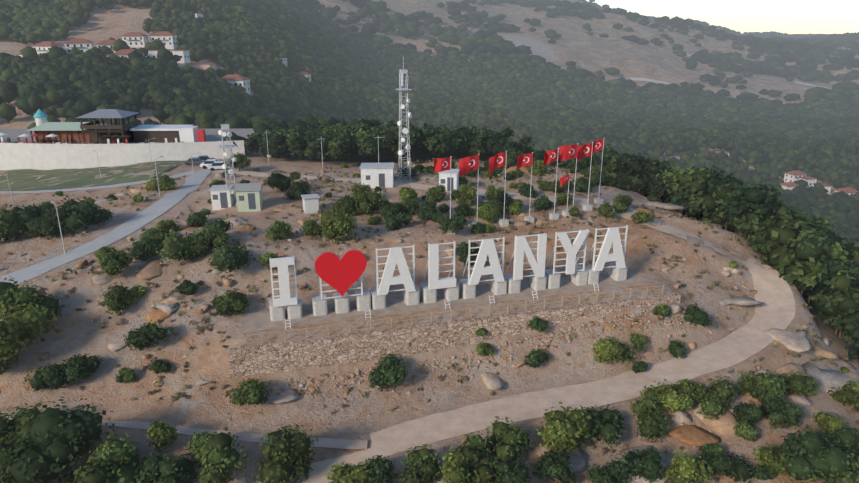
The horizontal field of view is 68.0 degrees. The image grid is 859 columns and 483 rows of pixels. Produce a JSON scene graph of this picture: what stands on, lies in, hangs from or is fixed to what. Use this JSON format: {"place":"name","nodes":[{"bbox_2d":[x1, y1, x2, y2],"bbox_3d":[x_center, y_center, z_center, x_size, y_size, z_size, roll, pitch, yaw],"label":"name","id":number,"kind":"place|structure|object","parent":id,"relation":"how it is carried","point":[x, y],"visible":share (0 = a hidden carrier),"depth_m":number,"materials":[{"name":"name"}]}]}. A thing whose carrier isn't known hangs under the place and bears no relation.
{"place":"outdoors","nodes":[
{"label":"outdoors","id":0,"kind":"place"},
{"bbox_2d":[0,0,858,482],"bbox_3d":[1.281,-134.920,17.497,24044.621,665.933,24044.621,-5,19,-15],"label":"ground","id":1,"kind":"structure","parent":0,"point":[208,408],"depth_m":58.02,"materials":[{"name":"brown soil"}]},
{"bbox_2d":[32,41,64,53],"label":"house","id":2,"kind":"structure","parent":1,"relation":"on","point":[42,47],"depth_m":361.32,"materials":[{"name":"grey paint"}]},
{"bbox_2d":[51,201,65,253],"bbox_3d":[-36.685,-1.317,62.948,0.200,5.174,1.410,-16,24,-40],"label":"lamp post","id":3,"kind":"object","parent":1,"relation":"on","point":[52,202],"visible":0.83,"depth_m":62.48,"materials":[{"name":"grey metal"}]},
{"bbox_2d":[64,38,94,52],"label":"house","id":4,"kind":"structure","parent":1,"relation":"on","point":[82,44],"depth_m":372.16,"materials":[{"name":"grey"}]},
{"bbox_2d":[0,161,183,190],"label":"lawn","id":5,"kind":"structure","parent":1,"relation":"on","point":[19,179],"depth_m":125.95,"materials":[{"name":"green plant"}]},
{"bbox_2d":[0,171,194,193],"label":"lawn path","id":6,"kind":"structure","parent":1,"relation":"on","point":[104,186],"depth_m":106.80,"materials":[{"name":"concrete"}]},
{"bbox_2d":[94,40,115,52],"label":"house","id":7,"kind":"structure","parent":1,"relation":"on","point":[108,43],"depth_m":371.84,"materials":[{"name":"red"}]},
{"bbox_2d":[0,169,211,284],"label":"road","id":8,"kind":"structure","parent":1,"relation":"on","point":[165,203],"depth_m":68.51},
{"bbox_2d":[110,49,144,58],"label":"house","id":9,"kind":"structure","parent":1,"relation":"on","point":[122,53],"depth_m":339.65,"materials":[{"name":"red tile"}]},
{"bbox_2d":[122,32,148,46],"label":"house","id":10,"kind":"structure","parent":1,"relation":"on","point":[135,39],"depth_m":400.50,"materials":[{"name":"grey paint"}]},
{"bbox_2d":[0,109,291,169],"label":"building complex","id":11,"kind":"structure","parent":1,"relation":"on","point":[44,144],"depth_m":149.34,"materials":[{"name":"paint"}]},
{"bbox_2d":[154,156,162,197],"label":"lamp post","id":12,"kind":"object","parent":1,"relation":"on","point":[157,176],"visible":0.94,"depth_m":80.91,"materials":[{"name":"grey metal"}]},
{"bbox_2d":[149,31,177,48],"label":"house","id":13,"kind":"structure","parent":1,"relation":"on","point":[168,39],"depth_m":408.89,"materials":[{"name":"grey paint"}]},
{"bbox_2d":[146,50,189,62],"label":"house","id":14,"kind":"structure","parent":1,"relation":"on","point":[184,56],"depth_m":368.08,"materials":[{"name":"grey paint"}]},
{"bbox_2d":[1,412,367,448],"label":"trail","id":15,"kind":"object","parent":1,"relation":"on","point":[331,443],"visible":0.5,"depth_m":46.17,"materials":[{"name":"grey concrete"}]},
{"bbox_2d":[184,157,205,164],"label":"parked car","id":16,"kind":"object","parent":1,"relation":"on","point":[195,160],"visible":0.77,"depth_m":130.72,"materials":[{"name":"paint"}]},
{"bbox_2d":[195,13,202,17],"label":"house","id":17,"kind":"structure","parent":1,"relation":"on","point":[197,15],"depth_m":502.31,"materials":[{"name":"grey"}]},
{"bbox_2d":[191,63,215,70],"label":"house","id":18,"kind":"structure","parent":1,"relation":"on","point":[203,66],"depth_m":365.66,"materials":[{"name":"grey"}]},
{"bbox_2d":[199,155,214,159],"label":"parked car","id":19,"kind":"object","parent":1,"relation":"on","point":[205,157],"visible":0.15,"depth_m":136.30,"materials":[{"name":"paint"}]},
{"bbox_2d":[200,159,217,168],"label":"parked car","id":20,"kind":"object","parent":1,"relation":"on","point":[206,163],"visible":0.54,"depth_m":117.26,"materials":[{"name":"paint"}]},
{"bbox_2d":[207,161,231,170],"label":"parked car","id":21,"kind":"object","parent":1,"relation":"on","point":[215,165],"visible":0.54,"depth_m":114.93,"materials":[{"name":"paint"}]},
{"bbox_2d":[209,185,233,209],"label":"white hut","id":22,"kind":"object","parent":1,"relation":"on","point":[222,197],"visible":0.92,"depth_m":75.17,"materials":[{"name":"white paint"}]},
{"bbox_2d":[218,124,236,202],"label":"telecom tower","id":23,"kind":"structure","parent":1,"relation":"on","point":[228,135],"depth_m":74.23,"materials":[{"name":"grey metal"}]},
{"bbox_2d":[221,74,250,94],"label":"house","id":24,"kind":"structure","parent":1,"relation":"on","point":[236,80],"depth_m":363.53,"materials":[{"name":"red"}]},
{"bbox_2d":[234,183,263,211],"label":"green hut","id":25,"kind":"object","parent":1,"relation":"on","point":[249,197],"visible":1,"depth_m":73.30,"materials":[{"name":"green paint"}]},
{"bbox_2d":[279,58,287,66],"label":"house","id":26,"kind":"structure","parent":1,"relation":"on","point":[283,60],"depth_m":501.97,"materials":[{"name":"grey"}]},
{"bbox_2d":[299,71,310,81],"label":"house","id":27,"kind":"structure","parent":1,"relation":"on","point":[307,75],"depth_m":497.32,"materials":[{"name":"grey"}]},
{"bbox_2d":[301,194,319,213],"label":"utility shed","id":28,"kind":"structure","parent":1,"relation":"on","point":[310,203],"depth_m":73.17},
{"bbox_2d":[360,163,394,187],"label":"hut","id":29,"kind":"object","parent":1,"relation":"on","point":[373,175],"depth_m":84.32,"materials":[{"name":"white paint"}]},
{"bbox_2d":[5,166,777,482],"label":"rocks","id":30,"kind":"object","parent":1,"relation":"on","point":[396,393],"visible":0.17,"depth_m":56.10,"materials":[{"name":"beige stone"}]},
{"bbox_2d":[213,169,588,204],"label":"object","id":31,"kind":"structure","parent":1,"relation":"on","point":[580,201],"depth_m":85.70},
{"bbox_2d":[396,56,411,181],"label":"telecom tower","id":32,"kind":"structure","parent":1,"relation":"on","point":[405,130],"depth_m":85.40,"materials":[{"name":"grey metal"}]},
{"bbox_2d":[0,0,858,217],"bbox_3d":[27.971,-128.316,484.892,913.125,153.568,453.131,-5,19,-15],"label":"forest trees","id":33,"kind":"object","parent":1,"relation":"on","point":[227,37],"visible":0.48,"depth_m":469.47,"materials":[{"name":"green plant"}]},
{"bbox_2d":[0,55,858,243],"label":"hillside","id":34,"kind":"structure","parent":1,"relation":"on","point":[72,89],"depth_m":255.34,"materials":[{"name":"green plant"}]},
{"bbox_2d":[0,157,858,482],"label":"dry grass tufts","id":35,"kind":"object","parent":1,"relation":"on","point":[364,395],"visible":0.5,"depth_m":63.97,"materials":[{"name":"beige plant"}]},
{"bbox_2d":[0,166,858,445],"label":"rock outcrops","id":36,"kind":"object","parent":1,"relation":"on","point":[693,435],"visible":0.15,"depth_m":58.13,"materials":[{"name":"stone"}]},
{"bbox_2d":[0,165,858,482],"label":"boulders","id":37,"kind":"object","parent":1,"relation":"on","point":[678,415],"visible":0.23,"depth_m":58.87,"materials":[{"name":"brown stone"}]},
{"bbox_2d":[0,151,858,482],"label":"bushes","id":38,"kind":"object","parent":1,"relation":"on","point":[46,445],"depth_m":48.40,"materials":[{"name":"green plant"}]},
{"bbox_2d":[433,156,454,234],"bbox_3d":[1.531,-4.635,64.900,2.153,8.155,0.850,-5,19,-15],"label":"flag pole","id":39,"kind":"object","parent":1,"relation":"on","point":[442,164],"visible":0.92,"depth_m":63.92,"materials":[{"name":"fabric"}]},
{"bbox_2d":[438,169,458,190],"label":"shed","id":40,"kind":"structure","parent":1,"relation":"on","point":[444,178],"depth_m":82.53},
{"bbox_2d":[238,225,663,347],"bbox_3d":[2.837,3.123,56.752,39.000,6.520,5.650,-5,19,-15],"label":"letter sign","id":41,"kind":"object","parent":1,"relation":"on","point":[343,275],"visible":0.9,"depth_m":56.94,"materials":[{"name":"painted metal"},{"name":"concrete"}]},
{"bbox_2d":[228,292,680,377],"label":"slope","id":42,"kind":"structure","parent":1,"relation":"on","point":[245,361],"depth_m":53.33,"materials":[{"name":"beige gravel"}]},
{"bbox_2d":[223,307,695,420],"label":"stones","id":43,"kind":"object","parent":1,"relation":"on","point":[590,324],"depth_m":54.89,"materials":[{"name":"beige stone"}]},
{"bbox_2d":[459,154,479,224],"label":"flag pole","id":44,"kind":"object","parent":1,"relation":"on","point":[468,164],"visible":0.94,"depth_m":66.09,"materials":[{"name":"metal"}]},
{"bbox_2d":[489,151,508,226],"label":"flag pole","id":45,"kind":"object","parent":1,"relation":"on","point":[497,160],"visible":0.98,"depth_m":68.37,"materials":[{"name":"fabric"}]},
{"bbox_2d":[516,152,533,222],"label":"flag pole","id":46,"kind":"object","parent":1,"relation":"on","point":[523,160],"visible":1,"depth_m":69.71,"materials":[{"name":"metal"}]},
{"bbox_2d":[256,203,795,482],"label":"dirt path","id":47,"kind":"structure","parent":1,"relation":"on","point":[776,310],"depth_m":52.76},
{"bbox_2d":[212,0,858,143],"bbox_3d":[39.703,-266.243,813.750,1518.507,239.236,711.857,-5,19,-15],"label":"forest trees","id":48,"kind":"object","parent":1,"relation":"on","point":[489,84],"visible":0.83,"depth_m":811.47,"materials":[{"name":"green plant"}]},
{"bbox_2d":[543,148,558,220],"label":"flag pole","id":49,"kind":"object","parent":1,"relation":"on","point":[551,156],"visible":1,"depth_m":70.34,"materials":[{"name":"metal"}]},
{"bbox_2d":[244,115,858,363],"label":"trees","id":50,"kind":"object","parent":1,"relation":"on","point":[826,276],"visible":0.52,"depth_m":82.07,"materials":[{"name":"green plant"}]},
{"bbox_2d":[560,173,571,216],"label":"flag","id":51,"kind":"object","parent":1,"relation":"on","point":[563,180],"visible":0.96,"depth_m":71.98,"materials":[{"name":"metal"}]},
{"bbox_2d":[559,143,577,209],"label":"flag pole","id":52,"kind":"object","parent":1,"relation":"on","point":[567,152],"visible":0.92,"depth_m":71.10,"materials":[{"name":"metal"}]},
{"bbox_2d":[298,0,858,102],"bbox_3d":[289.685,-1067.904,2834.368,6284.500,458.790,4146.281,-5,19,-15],"label":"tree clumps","id":53,"kind":"object","parent":1,"relation":"on","point":[817,48],"visible":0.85,"depth_m":1284.57,"materials":[{"name":"green plant"}]},
{"bbox_2d":[577,142,592,210],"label":"flag pole","id":54,"kind":"object","parent":1,"relation":"on","point":[584,150],"visible":0.9,"depth_m":72.62,"materials":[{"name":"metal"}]},
{"bbox_2d":[589,138,604,203],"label":"flag pole","id":55,"kind":"object","parent":1,"relation":"on","point":[598,145],"visible":0.71,"depth_m":76.59,"materials":[{"name":"fabric"}]},
{"bbox_2d":[629,77,669,83],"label":"road","id":56,"kind":"structure","parent":1,"relation":"on","point":[645,79],"depth_m":1090.07,"materials":[{"name":"grey asphalt"}]},
{"bbox_2d":[480,345,856,482],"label":"rocks","id":57,"kind":"object","parent":1,"relation":"on","point":[827,378],"visible":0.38,"depth_m":52.04,"materials":[{"name":"beige stone"}]},
{"bbox_2d":[633,185,852,352],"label":"tree trunks","id":58,"kind":"object","parent":1,"relation":"on","point":[840,334],"visible":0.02,"depth_m":76.23,"materials":[{"name":"brown plant"}]},
{"bbox_2d":[780,182,798,189],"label":"house","id":59,"kind":"structure","parent":1,"relation":"on","point":[789,185],"depth_m":422.93,"materials":[{"name":"grey paint"}]},
{"bbox_2d":[784,170,806,181],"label":"house","id":60,"kind":"structure","parent":1,"relation":"on","point":[791,176],"depth_m":442.35,"materials":[{"name":"grey paint"}]},
{"bbox_2d":[782,78,829,88],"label":"road","id":61,"kind":"structure","parent":1,"relation":"on","point":[806,84],"depth_m":1258.74,"materials":[{"name":"grey asphalt"}]},
{"bbox_2d":[798,176,816,187],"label":"house","id":62,"kind":"structure","parent":1,"relation":"on","point":[811,181],"depth_m":436.87,"materials":[{"name":"grey paint"}]},
{"bbox_2d":[813,184,831,193],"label":"house","id":63,"kind":"structure","parent":1,"relation":"on","point":[827,187],"depth_m":424.42,"materials":[{"name":"grey paint"}]},
{"bbox_2d":[834,187,858,194],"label":"house","id":64,"kind":"structure","parent":1,"relation":"on","point":[849,190],"depth_m":402.20,"materials":[{"name":"red tile"}]},
{"bbox_2d":[586,0,858,33],"label":"sky","id":65,"kind":"structure","parent":0,"point":[782,16],"materials":[{"name":"white"}]}
]}

